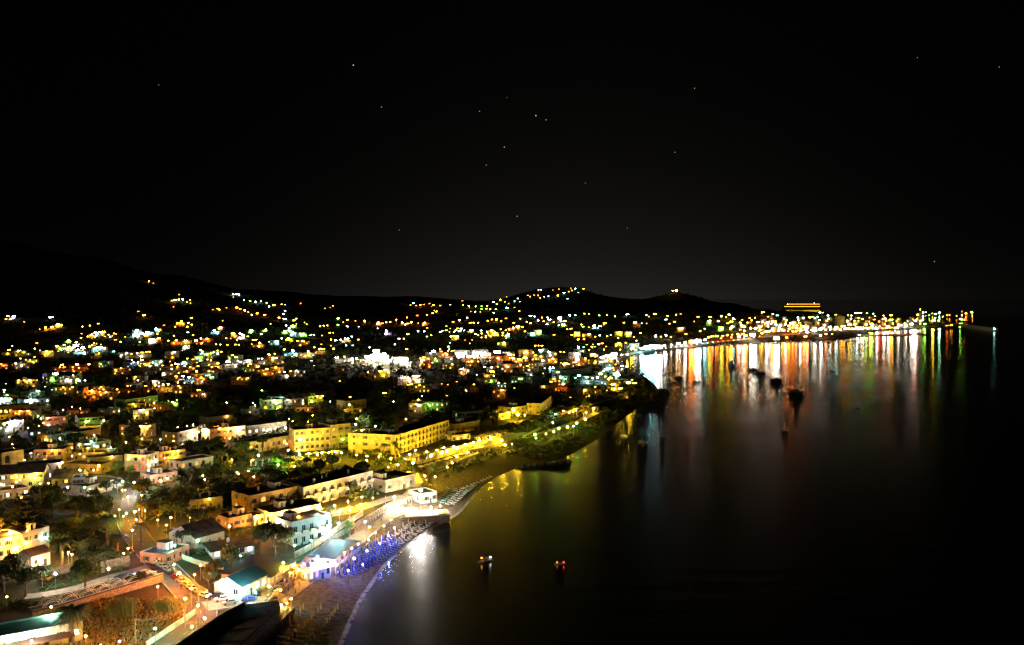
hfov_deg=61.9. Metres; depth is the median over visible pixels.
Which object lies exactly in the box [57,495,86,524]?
tree
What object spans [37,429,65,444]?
house
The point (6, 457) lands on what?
window
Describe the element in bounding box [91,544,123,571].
tree
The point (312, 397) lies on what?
house
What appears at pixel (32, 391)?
house
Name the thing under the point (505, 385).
house
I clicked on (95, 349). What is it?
house
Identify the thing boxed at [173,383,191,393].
house
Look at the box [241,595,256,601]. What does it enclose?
parked car
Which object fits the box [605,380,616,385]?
house
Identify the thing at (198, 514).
tree
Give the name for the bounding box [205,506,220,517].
tree
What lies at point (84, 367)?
house
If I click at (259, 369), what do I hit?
house
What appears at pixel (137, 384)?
house
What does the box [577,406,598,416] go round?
pergola
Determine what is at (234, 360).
house
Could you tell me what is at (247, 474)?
tree
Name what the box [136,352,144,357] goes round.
house
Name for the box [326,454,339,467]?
tree
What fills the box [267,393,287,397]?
house
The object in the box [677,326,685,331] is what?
house
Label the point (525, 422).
tree
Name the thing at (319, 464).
tree
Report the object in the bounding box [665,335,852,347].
quay wall
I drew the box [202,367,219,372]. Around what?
house
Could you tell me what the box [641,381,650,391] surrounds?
tree
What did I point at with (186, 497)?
tree
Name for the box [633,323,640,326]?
house
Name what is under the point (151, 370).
building
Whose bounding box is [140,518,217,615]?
kerb
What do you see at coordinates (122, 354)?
house
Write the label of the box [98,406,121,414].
house
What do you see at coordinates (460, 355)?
house
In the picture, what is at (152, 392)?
tree
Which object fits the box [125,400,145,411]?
house
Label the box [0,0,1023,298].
sky
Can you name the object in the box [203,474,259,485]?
hedge
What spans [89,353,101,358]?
house
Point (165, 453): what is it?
house
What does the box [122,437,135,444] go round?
tree
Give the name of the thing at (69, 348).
house
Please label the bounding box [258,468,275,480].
tree
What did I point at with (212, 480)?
tree
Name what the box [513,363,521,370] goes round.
house
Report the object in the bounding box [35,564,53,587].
tree
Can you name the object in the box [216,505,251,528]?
house
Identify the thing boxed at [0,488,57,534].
conifer
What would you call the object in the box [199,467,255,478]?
garden wall
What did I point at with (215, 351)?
house
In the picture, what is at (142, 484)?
tree
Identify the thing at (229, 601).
parked car
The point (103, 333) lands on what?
house
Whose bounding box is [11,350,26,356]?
house
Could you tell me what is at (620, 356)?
road
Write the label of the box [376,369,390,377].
house
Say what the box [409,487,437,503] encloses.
pier building
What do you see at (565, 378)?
house
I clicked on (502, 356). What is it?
house
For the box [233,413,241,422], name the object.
tree
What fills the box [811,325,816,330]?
town house
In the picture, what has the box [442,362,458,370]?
house
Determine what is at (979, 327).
breakwater
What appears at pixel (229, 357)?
house
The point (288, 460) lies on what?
tree
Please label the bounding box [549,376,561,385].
house
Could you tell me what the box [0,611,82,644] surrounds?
house
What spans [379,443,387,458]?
palm tree
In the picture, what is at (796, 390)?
motorboat
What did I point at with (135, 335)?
house
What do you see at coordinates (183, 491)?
tree
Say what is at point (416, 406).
house
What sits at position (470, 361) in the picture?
house
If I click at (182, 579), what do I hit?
parked car
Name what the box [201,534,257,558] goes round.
house
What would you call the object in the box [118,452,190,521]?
road
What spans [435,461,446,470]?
tree
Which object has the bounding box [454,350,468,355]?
hall
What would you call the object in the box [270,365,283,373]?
house
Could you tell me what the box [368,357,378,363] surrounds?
house
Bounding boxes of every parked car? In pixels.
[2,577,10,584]
[38,575,51,581]
[114,573,129,579]
[156,562,166,567]
[161,565,170,571]
[166,570,175,574]
[170,573,179,578]
[175,577,184,581]
[180,581,190,585]
[186,584,195,590]
[192,587,202,592]
[197,591,210,598]
[208,591,223,598]
[213,594,229,601]
[221,598,237,605]
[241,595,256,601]
[255,589,261,595]
[272,595,277,600]
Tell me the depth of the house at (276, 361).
934.63 m
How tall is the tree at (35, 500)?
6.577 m
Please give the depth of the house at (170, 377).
768.57 m
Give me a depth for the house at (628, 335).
1589.30 m
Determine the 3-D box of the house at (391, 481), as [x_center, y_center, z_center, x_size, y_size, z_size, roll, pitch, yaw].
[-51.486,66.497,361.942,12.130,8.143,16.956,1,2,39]
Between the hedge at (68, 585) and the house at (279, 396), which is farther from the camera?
the house at (279, 396)
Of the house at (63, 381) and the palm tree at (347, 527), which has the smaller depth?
the palm tree at (347, 527)
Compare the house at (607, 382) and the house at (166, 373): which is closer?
the house at (607, 382)
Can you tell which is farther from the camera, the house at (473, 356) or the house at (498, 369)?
the house at (473, 356)
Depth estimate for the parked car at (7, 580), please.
231.94 m
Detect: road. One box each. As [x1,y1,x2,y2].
[117,519,216,644]
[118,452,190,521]
[598,326,937,364]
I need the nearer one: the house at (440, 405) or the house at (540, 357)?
the house at (440, 405)
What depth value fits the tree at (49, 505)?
297.21 m
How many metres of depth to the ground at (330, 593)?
1336.45 m
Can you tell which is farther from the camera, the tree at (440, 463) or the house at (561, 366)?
the house at (561, 366)
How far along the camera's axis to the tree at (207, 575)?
232.72 m
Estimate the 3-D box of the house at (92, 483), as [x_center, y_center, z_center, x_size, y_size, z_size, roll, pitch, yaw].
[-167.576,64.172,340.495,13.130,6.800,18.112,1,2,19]
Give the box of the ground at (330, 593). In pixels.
[0,241,966,644]
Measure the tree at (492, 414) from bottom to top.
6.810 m
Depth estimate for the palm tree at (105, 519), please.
266.34 m
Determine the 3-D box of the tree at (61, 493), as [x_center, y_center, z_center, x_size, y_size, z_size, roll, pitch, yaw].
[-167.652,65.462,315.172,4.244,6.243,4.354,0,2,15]
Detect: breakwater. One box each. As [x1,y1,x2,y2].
[861,333,924,335]
[960,324,997,330]
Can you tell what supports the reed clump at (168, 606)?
on the ground at (330, 593)
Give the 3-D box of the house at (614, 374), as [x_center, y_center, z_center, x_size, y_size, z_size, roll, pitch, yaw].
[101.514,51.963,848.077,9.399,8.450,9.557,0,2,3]
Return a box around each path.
[24,564,154,598]
[331,494,400,516]
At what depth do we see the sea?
333.90 m
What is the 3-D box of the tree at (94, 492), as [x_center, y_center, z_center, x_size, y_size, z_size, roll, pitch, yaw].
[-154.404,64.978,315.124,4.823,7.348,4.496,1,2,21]
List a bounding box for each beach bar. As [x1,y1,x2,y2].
[297,557,333,581]
[304,539,360,574]
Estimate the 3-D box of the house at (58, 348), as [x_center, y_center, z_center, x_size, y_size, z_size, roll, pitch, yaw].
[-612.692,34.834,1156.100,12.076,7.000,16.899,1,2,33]
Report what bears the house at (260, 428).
on the ground at (330, 593)
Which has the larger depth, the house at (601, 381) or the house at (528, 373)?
the house at (528, 373)
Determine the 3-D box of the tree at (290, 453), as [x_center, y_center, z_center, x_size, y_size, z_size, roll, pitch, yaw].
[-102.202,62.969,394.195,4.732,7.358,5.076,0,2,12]
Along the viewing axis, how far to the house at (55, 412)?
527.81 m
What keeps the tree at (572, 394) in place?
on the ground at (330, 593)
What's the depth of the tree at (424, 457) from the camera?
416.01 m
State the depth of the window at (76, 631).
196.37 m
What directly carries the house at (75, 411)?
on the ground at (330, 593)
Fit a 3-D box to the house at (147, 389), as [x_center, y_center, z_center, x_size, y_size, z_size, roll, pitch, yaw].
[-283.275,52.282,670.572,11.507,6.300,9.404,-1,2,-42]
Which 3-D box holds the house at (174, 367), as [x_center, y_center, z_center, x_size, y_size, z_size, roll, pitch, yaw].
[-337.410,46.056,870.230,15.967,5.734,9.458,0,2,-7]
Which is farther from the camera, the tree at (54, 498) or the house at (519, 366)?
the house at (519, 366)
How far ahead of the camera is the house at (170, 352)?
1052.55 m
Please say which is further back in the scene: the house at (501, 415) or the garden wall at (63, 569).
the house at (501, 415)
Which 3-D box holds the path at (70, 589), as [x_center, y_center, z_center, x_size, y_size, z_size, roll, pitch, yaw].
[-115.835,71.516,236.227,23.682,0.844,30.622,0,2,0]
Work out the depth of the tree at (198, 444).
408.48 m
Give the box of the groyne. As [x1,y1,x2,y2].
[515,459,571,467]
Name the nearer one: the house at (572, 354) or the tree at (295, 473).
the tree at (295, 473)
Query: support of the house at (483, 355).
on the ground at (330, 593)
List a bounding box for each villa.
[0,522,51,568]
[124,447,158,471]
[201,422,245,440]
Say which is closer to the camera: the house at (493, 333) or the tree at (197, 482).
the tree at (197, 482)
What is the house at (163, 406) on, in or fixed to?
on the ground at (330, 593)
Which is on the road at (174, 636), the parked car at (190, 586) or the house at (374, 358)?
the parked car at (190, 586)
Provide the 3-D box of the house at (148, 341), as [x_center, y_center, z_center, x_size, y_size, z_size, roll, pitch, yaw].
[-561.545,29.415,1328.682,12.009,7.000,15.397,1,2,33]
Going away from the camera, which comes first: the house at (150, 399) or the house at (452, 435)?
the house at (452, 435)
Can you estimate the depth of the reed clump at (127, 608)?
211.75 m
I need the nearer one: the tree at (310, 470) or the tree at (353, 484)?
the tree at (353, 484)
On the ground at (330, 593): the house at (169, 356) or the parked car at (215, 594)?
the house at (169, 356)
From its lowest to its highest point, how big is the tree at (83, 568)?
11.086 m
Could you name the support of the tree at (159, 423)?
on the ground at (330, 593)
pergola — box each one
[250,456,274,465]
[277,562,300,586]
[475,429,508,439]
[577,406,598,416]
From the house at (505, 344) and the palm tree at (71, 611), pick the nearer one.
the palm tree at (71, 611)
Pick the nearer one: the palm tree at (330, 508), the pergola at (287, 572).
the pergola at (287, 572)
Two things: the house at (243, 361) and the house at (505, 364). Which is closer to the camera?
the house at (505, 364)
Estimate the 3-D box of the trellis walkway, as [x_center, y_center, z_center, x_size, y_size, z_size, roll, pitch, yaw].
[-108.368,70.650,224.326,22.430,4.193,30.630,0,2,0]
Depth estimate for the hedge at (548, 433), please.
523.18 m
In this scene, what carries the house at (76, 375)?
on the ground at (330, 593)
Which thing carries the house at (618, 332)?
on the ground at (330, 593)
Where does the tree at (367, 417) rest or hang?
on the ground at (330, 593)
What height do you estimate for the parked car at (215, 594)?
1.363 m
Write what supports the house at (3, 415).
on the ground at (330, 593)
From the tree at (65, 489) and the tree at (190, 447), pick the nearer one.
the tree at (65, 489)
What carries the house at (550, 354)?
on the ground at (330, 593)
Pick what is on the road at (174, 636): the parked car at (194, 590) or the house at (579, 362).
the parked car at (194, 590)
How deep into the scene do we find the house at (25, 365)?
861.45 m
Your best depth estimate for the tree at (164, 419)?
498.34 m
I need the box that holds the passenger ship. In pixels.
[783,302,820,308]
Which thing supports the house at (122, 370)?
on the ground at (330, 593)
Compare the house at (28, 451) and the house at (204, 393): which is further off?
the house at (204, 393)
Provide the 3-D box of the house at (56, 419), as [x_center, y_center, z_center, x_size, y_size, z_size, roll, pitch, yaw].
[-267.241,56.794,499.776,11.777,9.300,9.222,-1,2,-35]
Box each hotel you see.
[232,467,373,511]
[289,418,350,451]
[348,419,449,454]
[498,396,551,415]
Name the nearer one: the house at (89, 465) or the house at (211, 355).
the house at (89, 465)
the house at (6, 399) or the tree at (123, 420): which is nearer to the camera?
the tree at (123, 420)
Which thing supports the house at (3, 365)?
on the ground at (330, 593)
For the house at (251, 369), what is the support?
on the ground at (330, 593)
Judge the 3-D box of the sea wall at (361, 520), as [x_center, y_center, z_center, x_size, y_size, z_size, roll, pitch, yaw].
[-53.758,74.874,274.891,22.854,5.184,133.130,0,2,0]
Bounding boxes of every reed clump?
[105,603,118,617]
[110,595,137,617]
[152,600,161,610]
[157,593,180,613]
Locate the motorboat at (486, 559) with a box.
[478,557,491,562]
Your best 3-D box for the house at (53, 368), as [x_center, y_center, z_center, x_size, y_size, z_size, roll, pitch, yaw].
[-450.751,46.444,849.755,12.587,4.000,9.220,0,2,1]
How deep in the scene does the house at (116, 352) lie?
1082.63 m
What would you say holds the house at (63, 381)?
on the ground at (330, 593)
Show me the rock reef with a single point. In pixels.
(659, 394)
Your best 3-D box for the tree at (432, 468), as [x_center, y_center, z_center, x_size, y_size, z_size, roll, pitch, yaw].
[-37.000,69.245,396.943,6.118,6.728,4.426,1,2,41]
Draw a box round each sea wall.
[266,500,405,601]
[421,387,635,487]
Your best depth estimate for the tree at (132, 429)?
428.92 m
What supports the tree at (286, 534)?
on the ground at (330, 593)
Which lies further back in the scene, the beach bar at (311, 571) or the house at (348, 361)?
the house at (348, 361)
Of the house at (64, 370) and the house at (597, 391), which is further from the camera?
the house at (64, 370)
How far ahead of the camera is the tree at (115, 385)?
647.01 m
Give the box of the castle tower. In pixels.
[834,315,844,327]
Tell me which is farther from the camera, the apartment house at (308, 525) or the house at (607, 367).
the house at (607, 367)
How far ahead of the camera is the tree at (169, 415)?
503.95 m
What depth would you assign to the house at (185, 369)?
832.40 m
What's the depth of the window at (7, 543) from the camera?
246.66 m
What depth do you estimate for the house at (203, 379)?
728.66 m
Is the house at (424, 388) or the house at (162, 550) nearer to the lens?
the house at (162, 550)
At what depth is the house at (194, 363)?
935.70 m
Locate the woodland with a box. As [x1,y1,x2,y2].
[0,245,951,609]
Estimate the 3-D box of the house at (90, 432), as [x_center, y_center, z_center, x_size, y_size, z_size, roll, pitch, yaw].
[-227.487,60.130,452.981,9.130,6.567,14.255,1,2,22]
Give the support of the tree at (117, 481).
on the ground at (330, 593)
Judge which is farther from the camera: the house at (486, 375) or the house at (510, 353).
the house at (510, 353)
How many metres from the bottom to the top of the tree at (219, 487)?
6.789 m
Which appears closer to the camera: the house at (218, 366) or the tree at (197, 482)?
the tree at (197, 482)
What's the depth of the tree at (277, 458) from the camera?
383.71 m
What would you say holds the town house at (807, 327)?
on the ground at (330, 593)
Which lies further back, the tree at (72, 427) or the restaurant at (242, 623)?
the tree at (72, 427)
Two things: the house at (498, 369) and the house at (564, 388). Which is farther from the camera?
the house at (498, 369)
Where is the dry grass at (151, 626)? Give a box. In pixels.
[57,596,190,644]
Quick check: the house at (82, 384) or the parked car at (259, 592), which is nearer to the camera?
the parked car at (259, 592)
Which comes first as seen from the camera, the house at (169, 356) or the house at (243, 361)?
the house at (243, 361)
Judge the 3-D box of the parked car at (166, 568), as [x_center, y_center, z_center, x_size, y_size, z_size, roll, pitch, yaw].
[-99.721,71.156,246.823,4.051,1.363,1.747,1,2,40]
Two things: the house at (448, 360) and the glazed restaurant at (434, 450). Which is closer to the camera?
the glazed restaurant at (434, 450)
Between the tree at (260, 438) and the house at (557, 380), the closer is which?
the tree at (260, 438)
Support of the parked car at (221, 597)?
on the road at (174, 636)
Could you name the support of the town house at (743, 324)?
on the ground at (330, 593)
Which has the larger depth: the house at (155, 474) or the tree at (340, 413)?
the tree at (340, 413)
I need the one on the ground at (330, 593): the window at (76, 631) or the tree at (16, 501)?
the tree at (16, 501)
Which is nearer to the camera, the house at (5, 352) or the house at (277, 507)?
the house at (277, 507)
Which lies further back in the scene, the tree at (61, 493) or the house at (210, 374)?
the house at (210, 374)
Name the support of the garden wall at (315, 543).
on the ground at (330, 593)
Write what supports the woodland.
on the ground at (330, 593)
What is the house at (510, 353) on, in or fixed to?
on the ground at (330, 593)
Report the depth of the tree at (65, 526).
275.67 m
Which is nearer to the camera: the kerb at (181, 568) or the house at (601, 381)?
the kerb at (181, 568)
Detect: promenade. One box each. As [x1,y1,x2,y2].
[202,505,419,609]
[384,412,598,509]
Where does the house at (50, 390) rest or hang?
on the ground at (330, 593)
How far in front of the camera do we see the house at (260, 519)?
298.75 m
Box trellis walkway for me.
[28,569,163,616]
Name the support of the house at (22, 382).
on the ground at (330, 593)
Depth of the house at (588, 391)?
685.19 m
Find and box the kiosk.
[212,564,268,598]
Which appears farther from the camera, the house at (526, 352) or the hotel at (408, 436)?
the house at (526, 352)
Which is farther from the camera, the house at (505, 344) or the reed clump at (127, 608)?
the house at (505, 344)
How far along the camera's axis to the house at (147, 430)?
469.94 m
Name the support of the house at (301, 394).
on the ground at (330, 593)
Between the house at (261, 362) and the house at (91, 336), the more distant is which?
the house at (91, 336)
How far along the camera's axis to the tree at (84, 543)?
257.24 m
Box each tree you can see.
[0,516,4,525]
[0,559,16,592]
[3,552,22,572]
[9,565,41,596]
[13,499,22,513]
[14,561,28,570]
[29,485,39,499]
[30,499,41,511]
[34,513,54,524]
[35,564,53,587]
[39,500,54,513]
[41,493,61,512]
[47,531,71,553]
[48,537,75,565]
[51,603,93,642]
[55,440,67,445]
[56,523,70,530]
[57,491,63,506]
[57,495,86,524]
[58,486,70,499]
[65,425,78,430]
[66,431,87,448]
[69,556,102,591]
[70,439,79,451]
[74,494,113,532]
[74,539,90,548]
[76,548,91,558]
[81,517,101,538]
[86,489,99,496]
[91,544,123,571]
[96,515,119,544]
[98,480,112,494]
[102,423,112,436]
[105,533,130,552]
[109,383,119,391]
[109,416,119,422]
[109,461,123,476]
[112,478,122,493]
[114,401,127,414]
[115,417,128,424]
[121,413,132,419]
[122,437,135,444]
[123,423,141,449]
[129,478,150,500]
[130,521,150,545]
[131,570,146,579]
[136,501,148,517]
[146,389,156,394]
[147,501,167,526]
[153,419,166,432]
[160,413,173,426]
[160,417,168,428]
[163,497,190,521]
[171,485,197,508]
[171,495,189,516]
[173,528,193,542]
[177,413,185,424]
[184,443,198,454]
[184,467,198,478]
[186,507,209,520]
[188,476,203,488]
[191,441,206,453]
[201,569,217,588]
[202,439,215,451]
[203,559,224,579]
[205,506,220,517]
[208,477,221,484]
[209,482,227,494]
[210,437,224,447]
[216,449,227,463]
[219,542,239,568]
[224,469,234,476]
[231,482,240,488]
[232,440,250,459]
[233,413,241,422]
[237,370,245,374]
[243,448,263,464]
[243,471,251,481]
[251,525,269,553]
[256,435,270,451]
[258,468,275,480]
[260,521,285,549]
[266,410,275,418]
[268,468,286,479]
[270,453,282,468]
[276,526,294,553]
[281,457,294,470]
[286,451,294,456]
[287,496,297,501]
[288,469,300,479]
[297,466,306,475]
[298,410,305,416]
[301,467,316,475]
[302,457,311,465]
[312,458,325,473]
[313,415,325,421]
[320,407,330,416]
[324,505,337,513]
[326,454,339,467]
[337,411,344,416]
[343,525,353,536]
[345,520,354,533]
[348,480,358,495]
[353,460,370,468]
[357,412,374,427]
[371,448,380,456]
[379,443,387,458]
[391,401,403,407]
[391,441,398,460]
[394,447,403,463]
[397,456,404,470]
[418,453,427,464]
[427,465,437,476]
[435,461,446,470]
[446,390,455,401]
[487,412,497,421]
[521,420,531,430]
[568,392,577,401]
[581,399,592,407]
[608,391,617,400]
[618,383,628,392]
[629,376,637,382]
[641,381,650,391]
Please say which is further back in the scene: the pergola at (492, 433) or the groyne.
the pergola at (492, 433)
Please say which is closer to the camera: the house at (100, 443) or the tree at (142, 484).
the tree at (142, 484)
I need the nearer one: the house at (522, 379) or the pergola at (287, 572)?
the pergola at (287, 572)
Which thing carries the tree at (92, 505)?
on the ground at (330, 593)
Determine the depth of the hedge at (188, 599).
221.71 m
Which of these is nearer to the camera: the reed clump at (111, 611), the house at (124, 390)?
the reed clump at (111, 611)
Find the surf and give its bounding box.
[337,491,476,644]
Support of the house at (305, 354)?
on the ground at (330, 593)
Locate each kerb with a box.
[116,523,184,644]
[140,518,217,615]
[203,504,410,601]
[208,513,404,610]
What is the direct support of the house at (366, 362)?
on the ground at (330, 593)
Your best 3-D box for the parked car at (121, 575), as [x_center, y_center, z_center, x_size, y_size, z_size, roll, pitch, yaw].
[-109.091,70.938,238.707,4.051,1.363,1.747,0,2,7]
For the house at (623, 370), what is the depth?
934.89 m
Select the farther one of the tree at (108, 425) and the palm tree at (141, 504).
the tree at (108, 425)
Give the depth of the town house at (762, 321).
2074.34 m
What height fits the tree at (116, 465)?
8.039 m
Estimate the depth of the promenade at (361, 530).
250.26 m
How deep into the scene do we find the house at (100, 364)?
887.46 m
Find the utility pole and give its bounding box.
[132,618,138,644]
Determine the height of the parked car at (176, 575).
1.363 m
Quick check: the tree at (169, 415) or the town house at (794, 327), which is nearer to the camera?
the tree at (169, 415)
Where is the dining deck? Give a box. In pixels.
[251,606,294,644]
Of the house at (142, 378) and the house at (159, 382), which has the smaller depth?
the house at (159, 382)
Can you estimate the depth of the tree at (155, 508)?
289.21 m
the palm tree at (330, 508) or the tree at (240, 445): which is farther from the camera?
the tree at (240, 445)
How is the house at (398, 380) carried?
on the ground at (330, 593)
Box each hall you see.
[219,556,298,586]
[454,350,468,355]
[470,349,487,355]
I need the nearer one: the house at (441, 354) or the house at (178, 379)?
the house at (178, 379)
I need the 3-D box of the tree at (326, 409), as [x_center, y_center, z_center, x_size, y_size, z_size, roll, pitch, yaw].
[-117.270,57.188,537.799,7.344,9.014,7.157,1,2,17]
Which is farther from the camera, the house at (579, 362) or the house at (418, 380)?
the house at (579, 362)
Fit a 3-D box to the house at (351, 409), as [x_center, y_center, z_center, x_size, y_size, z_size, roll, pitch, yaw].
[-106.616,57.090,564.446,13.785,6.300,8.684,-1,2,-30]
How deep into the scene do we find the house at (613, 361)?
1078.42 m
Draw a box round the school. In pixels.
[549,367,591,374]
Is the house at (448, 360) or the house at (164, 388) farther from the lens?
the house at (448, 360)
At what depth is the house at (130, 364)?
885.43 m
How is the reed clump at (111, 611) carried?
on the ground at (330, 593)
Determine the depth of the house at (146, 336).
1451.06 m
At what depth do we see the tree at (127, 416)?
506.76 m
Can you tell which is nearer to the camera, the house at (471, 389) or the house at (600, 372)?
the house at (471, 389)
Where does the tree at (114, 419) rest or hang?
on the ground at (330, 593)
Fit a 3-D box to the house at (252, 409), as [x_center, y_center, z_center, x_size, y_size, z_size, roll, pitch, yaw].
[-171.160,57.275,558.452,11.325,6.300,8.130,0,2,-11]
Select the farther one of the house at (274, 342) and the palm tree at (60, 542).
the house at (274, 342)
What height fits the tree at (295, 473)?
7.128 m
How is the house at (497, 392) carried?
on the ground at (330, 593)
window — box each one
[5,455,8,463]
[5,540,12,545]
[14,547,21,552]
[74,628,79,635]
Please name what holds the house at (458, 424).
on the ground at (330, 593)
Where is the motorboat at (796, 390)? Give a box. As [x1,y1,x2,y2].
[789,389,802,391]
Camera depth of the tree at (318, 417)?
503.04 m
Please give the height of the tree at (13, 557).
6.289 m
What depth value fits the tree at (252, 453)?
395.61 m
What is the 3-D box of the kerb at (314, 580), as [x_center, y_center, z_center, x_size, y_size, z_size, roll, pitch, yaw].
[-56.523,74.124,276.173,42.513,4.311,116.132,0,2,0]
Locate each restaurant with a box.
[175,600,280,644]
[387,439,477,463]
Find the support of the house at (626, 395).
on the ground at (330, 593)
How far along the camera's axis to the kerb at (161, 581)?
236.10 m
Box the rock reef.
[649,388,668,400]
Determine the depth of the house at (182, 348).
1156.27 m
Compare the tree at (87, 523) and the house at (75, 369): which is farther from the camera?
the house at (75, 369)
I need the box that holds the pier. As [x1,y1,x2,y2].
[404,509,450,522]
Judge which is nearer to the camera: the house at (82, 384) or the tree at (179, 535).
the tree at (179, 535)
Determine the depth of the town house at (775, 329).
1820.73 m
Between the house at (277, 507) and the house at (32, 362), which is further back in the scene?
the house at (32, 362)
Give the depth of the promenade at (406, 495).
463.44 m
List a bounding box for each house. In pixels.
[0,363,7,368]
[0,394,10,404]
[0,400,31,412]
[0,412,10,419]
[0,417,23,433]
[0,448,23,465]
[0,463,50,486]
[0,483,30,500]
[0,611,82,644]
[1,350,17,354]
[3,395,18,401]
[9,361,29,369]
[10,407,41,421]
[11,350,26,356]
[15,376,36,387]
[17,458,61,479]
[18,358,35,365]
[18,394,49,404]
[20,388,44,396]
[24,402,50,413]
[24,442,72,459]
[27,425,60,436]
[33,442,71,462]
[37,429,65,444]
[40,351,53,356]
[41,409,72,420]
[42,373,56,378]
[43,412,67,425]
[44,374,62,384]
[46,384,62,393]
[50,468,88,485]
[51,345,67,350]
[51,367,67,370]
[54,383,77,395]
[56,369,69,372]
[57,372,82,381]
[59,376,74,385]
[61,475,121,496]
[63,457,113,473]
[64,346,74,351]
[66,427,100,441]
[68,364,87,370]
[68,408,89,414]
[70,366,81,372]
[71,470,86,483]
[72,381,95,388]
[72,446,117,459]
[73,351,88,353]
[74,412,104,428]
[76,436,110,449]
[78,387,100,399]
[80,421,100,428]
[86,452,122,461]
[88,333,94,338]
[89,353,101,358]
[92,347,102,352]
[92,385,113,390]
[93,345,107,351]
[93,360,112,367]
[98,330,106,335]
[98,389,113,400]
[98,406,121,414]
[109,350,120,354]
[112,366,131,374]
[114,395,157,410]
[116,388,140,393]
[119,352,134,357]
[119,420,155,437]
[123,361,140,367]
[125,382,142,387]
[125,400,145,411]
[129,407,152,419]
[132,329,141,332]
[132,332,139,336]
[132,374,147,383]
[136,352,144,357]
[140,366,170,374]
[140,465,176,483]
[140,539,188,563]
[141,360,149,365]
[142,385,160,392]
[143,334,151,338]
[145,339,156,343]
[147,378,165,386]
[150,359,162,365]
[150,401,172,411]
[151,445,184,465]
[158,400,178,406]
[160,385,172,391]
[162,370,176,375]
[162,426,197,445]
[164,355,178,358]
[165,351,178,354]
[166,375,183,379]
[167,517,225,549]
[169,454,212,469]
[172,365,188,370]
[173,377,191,382]
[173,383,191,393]
[179,339,191,344]
[179,362,191,365]
[179,365,197,373]
[179,378,191,383]
[180,346,189,350]
[186,361,199,364]
[186,491,222,509]
[189,423,210,433]
[190,373,202,377]
[190,389,210,397]
[192,376,209,384]
[194,356,206,361]
[199,413,235,425]
[201,362,217,365]
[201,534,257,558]
[202,338,212,342]
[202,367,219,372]
[203,353,216,358]
[203,371,217,379]
[208,364,221,368]
[209,350,219,355]
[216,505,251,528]
[223,362,238,367]
[227,355,242,360]
[229,433,288,454]
[231,359,242,362]
[231,375,250,384]
[238,359,252,365]
[241,405,259,414]
[242,366,255,371]
[243,420,286,436]
[244,363,258,366]
[247,510,264,525]
[254,360,263,364]
[255,367,268,372]
[256,498,321,525]
[260,396,281,409]
[261,371,277,375]
[264,358,279,365]
[266,356,277,358]
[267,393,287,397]
[270,340,279,344]
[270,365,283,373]
[274,374,288,378]
[275,504,331,545]
[281,396,304,408]
[283,353,297,355]
[288,369,305,377]
[289,390,326,396]
[294,405,320,411]
[296,333,306,336]
[298,352,312,357]
[299,339,309,344]
[303,392,322,404]
[333,359,343,362]
[334,367,344,374]
[337,398,365,408]
[339,404,362,413]
[344,358,353,363]
[358,373,376,378]
[359,359,372,365]
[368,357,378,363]
[373,470,414,492]
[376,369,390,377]
[377,359,393,365]
[392,357,406,362]
[393,374,414,384]
[399,361,411,367]
[409,383,429,392]
[409,399,426,413]
[415,377,425,383]
[419,356,432,362]
[419,362,430,368]
[421,397,449,411]
[425,352,437,357]
[438,352,447,357]
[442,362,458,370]
[444,358,454,362]
[444,430,469,440]
[449,417,479,431]
[451,336,458,339]
[452,409,482,417]
[457,353,464,358]
[458,367,473,374]
[464,384,478,391]
[465,359,476,362]
[466,355,478,357]
[466,363,476,367]
[477,378,497,382]
[480,352,491,357]
[483,373,496,377]
[486,365,503,373]
[489,332,498,335]
[489,409,509,419]
[490,380,511,387]
[491,353,509,363]
[492,386,507,397]
[497,342,507,346]
[501,361,512,372]
[502,351,514,356]
[511,375,531,383]
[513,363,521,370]
[515,358,524,363]
[518,349,532,356]
[520,372,532,375]
[522,361,538,371]
[527,332,537,335]
[532,355,543,360]
[539,382,556,388]
[543,358,557,363]
[546,352,556,356]
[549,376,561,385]
[552,375,568,382]
[554,386,567,390]
[559,364,574,368]
[568,350,580,358]
[569,360,584,364]
[574,332,580,336]
[576,374,607,379]
[576,379,592,383]
[577,386,594,397]
[582,334,591,337]
[586,357,597,366]
[591,388,600,393]
[593,379,608,383]
[594,371,606,373]
[599,393,622,399]
[602,363,612,371]
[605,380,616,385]
[607,359,615,363]
[608,383,622,391]
[609,371,618,378]
[614,342,622,346]
[615,331,622,336]
[616,368,626,373]
[618,391,631,398]
[624,332,631,336]
[624,343,638,349]
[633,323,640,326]
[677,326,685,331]
[716,326,723,330]
[740,323,746,327]
[757,327,764,331]
[760,319,766,323]
[771,327,778,331]
[789,325,797,330]
[802,325,809,330]
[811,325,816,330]
[855,325,861,329]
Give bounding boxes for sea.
[342,299,1023,644]
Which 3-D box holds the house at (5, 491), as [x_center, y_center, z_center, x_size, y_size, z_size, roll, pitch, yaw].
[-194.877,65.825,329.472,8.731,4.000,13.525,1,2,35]
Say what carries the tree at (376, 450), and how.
on the ground at (330, 593)
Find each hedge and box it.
[45,578,88,590]
[112,550,139,556]
[180,594,194,607]
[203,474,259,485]
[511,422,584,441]
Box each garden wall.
[51,559,92,577]
[100,555,129,572]
[146,609,195,644]
[164,560,207,591]
[182,554,223,569]
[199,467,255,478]
[286,574,299,586]
[295,511,362,557]
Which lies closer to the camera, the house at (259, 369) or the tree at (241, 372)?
the tree at (241, 372)
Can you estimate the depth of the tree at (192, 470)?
359.56 m
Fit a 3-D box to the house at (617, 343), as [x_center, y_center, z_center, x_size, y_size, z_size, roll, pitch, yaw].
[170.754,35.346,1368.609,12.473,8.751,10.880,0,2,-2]
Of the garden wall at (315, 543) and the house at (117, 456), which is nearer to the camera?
the garden wall at (315, 543)

